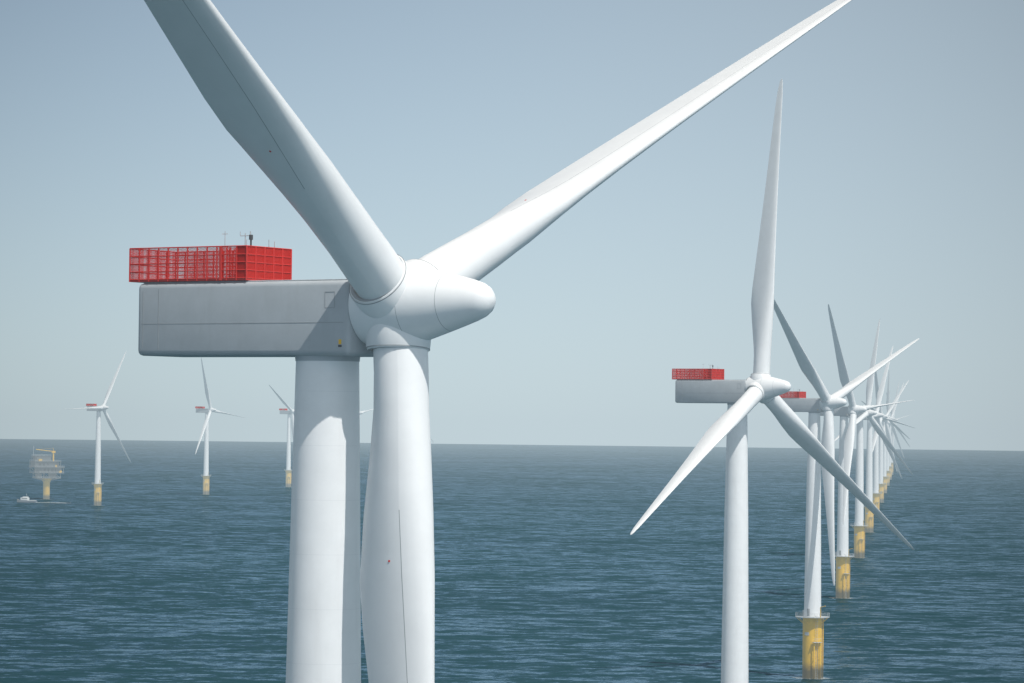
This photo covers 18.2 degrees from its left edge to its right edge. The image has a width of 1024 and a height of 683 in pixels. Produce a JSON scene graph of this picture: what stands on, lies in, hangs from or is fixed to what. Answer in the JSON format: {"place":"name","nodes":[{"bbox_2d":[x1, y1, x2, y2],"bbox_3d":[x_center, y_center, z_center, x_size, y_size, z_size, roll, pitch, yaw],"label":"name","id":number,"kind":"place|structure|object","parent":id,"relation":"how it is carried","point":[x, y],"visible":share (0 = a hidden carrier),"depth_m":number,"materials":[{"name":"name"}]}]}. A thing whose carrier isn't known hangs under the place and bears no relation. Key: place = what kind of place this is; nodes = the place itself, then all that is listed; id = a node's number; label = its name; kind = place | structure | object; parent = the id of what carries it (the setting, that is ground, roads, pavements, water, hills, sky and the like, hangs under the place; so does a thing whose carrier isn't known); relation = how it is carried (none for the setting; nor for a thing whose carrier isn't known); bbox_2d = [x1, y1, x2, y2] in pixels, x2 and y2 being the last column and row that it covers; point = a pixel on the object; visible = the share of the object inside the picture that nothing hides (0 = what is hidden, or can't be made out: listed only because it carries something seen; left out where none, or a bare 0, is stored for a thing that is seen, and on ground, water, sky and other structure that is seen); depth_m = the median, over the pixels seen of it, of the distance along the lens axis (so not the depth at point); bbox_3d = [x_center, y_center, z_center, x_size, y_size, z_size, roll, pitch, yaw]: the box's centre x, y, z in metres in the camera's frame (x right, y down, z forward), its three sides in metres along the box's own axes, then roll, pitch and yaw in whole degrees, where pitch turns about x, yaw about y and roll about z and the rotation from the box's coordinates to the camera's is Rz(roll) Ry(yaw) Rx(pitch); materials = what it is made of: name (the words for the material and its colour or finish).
{"place":"outdoors","nodes":[
{"label":"outdoors","id":0,"kind":"place"},
{"bbox_2d":[0,439,1023,682],"bbox_3d":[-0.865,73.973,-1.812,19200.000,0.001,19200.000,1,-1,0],"label":"sea","id":1,"kind":"structure","parent":0,"point":[155,567],"depth_m":1604.36,"materials":[{"name":"liquid"}]},
{"bbox_2d":[17,493,42,502],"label":"crew boat","id":2,"kind":"object","parent":1,"relation":"on","point":[24,499],"visible":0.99,"depth_m":2685.53,"materials":[{"name":"metal"}]},
{"bbox_2d":[29,446,64,498],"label":"substation","id":3,"kind":"object","parent":1,"relation":"in","point":[42,464],"visible":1,"depth_m":2790.26,"materials":[{"name":"metal"}]},
{"bbox_2d":[74,352,130,505],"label":"turbine","id":4,"kind":"object","parent":1,"relation":"in","point":[103,407],"visible":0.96,"depth_m":2620.20,"materials":[{"name":"white metal"}]},
{"bbox_2d":[195,358,244,494],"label":"turbine","id":5,"kind":"object","parent":1,"relation":"in","point":[205,428],"visible":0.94,"depth_m":3025.63,"materials":[{"name":"white metal"}]},
{"bbox_2d":[269,385,293,486],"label":"turbine","id":6,"kind":"object","parent":1,"relation":"in","point":[290,423],"visible":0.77,"depth_m":3399.92,"materials":[{"name":"white metal"}]},
{"bbox_2d":[129,0,851,682],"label":"turbine","id":7,"kind":"object","parent":1,"relation":"in","point":[387,308],"visible":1,"depth_m":169.72,"materials":[{"name":"white metal"}]},
{"bbox_2d":[630,79,913,682],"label":"wind turbine","id":8,"kind":"object","parent":1,"relation":"in","point":[742,399],"visible":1,"depth_m":549.86,"materials":[{"name":"white metal"}]},
{"bbox_2d":[774,299,919,678],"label":"wind turbine","id":9,"kind":"object","parent":1,"relation":"in","point":[826,403],"visible":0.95,"depth_m":928.37,"materials":[{"name":"white metal"}]},
{"bbox_2d":[820,304,912,598],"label":"wind turbine","id":10,"kind":"object","parent":1,"relation":"in","point":[852,410],"visible":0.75,"depth_m":1356.41,"materials":[{"name":"white metal"}]},
{"bbox_2d":[834,319,912,557],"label":"wind turbine","id":11,"kind":"object","parent":1,"relation":"in","point":[859,525],"visible":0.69,"depth_m":1767.32,"materials":[{"name":"white metal"}]},
{"bbox_2d":[856,347,901,532],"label":"wind turbine","id":12,"kind":"object","parent":1,"relation":"in","point":[869,519],"visible":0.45,"depth_m":2186.36,"materials":[{"name":"white metal"}]},
{"bbox_2d":[862,380,908,502],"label":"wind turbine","id":13,"kind":"object","parent":1,"relation":"in","point":[881,480],"visible":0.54,"depth_m":3023.48,"materials":[{"name":"white metal"}]},
{"bbox_2d":[864,363,913,509],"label":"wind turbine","id":14,"kind":"object","parent":1,"relation":"in","point":[876,498],"visible":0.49,"depth_m":2603.97,"materials":[{"name":"white metal"}]},
{"bbox_2d":[886,383,903,485],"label":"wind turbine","id":15,"kind":"object","parent":1,"relation":"in","point":[897,439],"visible":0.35,"depth_m":3863.86,"materials":[{"name":"white metal"}]},
{"bbox_2d":[883,372,909,492],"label":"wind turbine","id":16,"kind":"object","parent":1,"relation":"in","point":[885,475],"visible":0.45,"depth_m":3441.66,"materials":[{"name":"white metal"}]},
{"bbox_2d":[886,392,908,474],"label":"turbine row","id":17,"kind":"object","parent":1,"relation":"in","point":[892,439],"visible":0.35,"depth_m":4697.38,"materials":[{"name":"white metal"}]},
{"bbox_2d":[889,383,909,479],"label":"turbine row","id":18,"kind":"object","parent":1,"relation":"in","point":[890,466],"visible":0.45,"depth_m":4280.95,"materials":[{"name":"white metal"}]},
{"bbox_2d":[0,0,1023,450],"label":"sky","id":19,"kind":"structure","parent":0,"point":[900,202],"materials":[{"name":"blue"}]}
]}

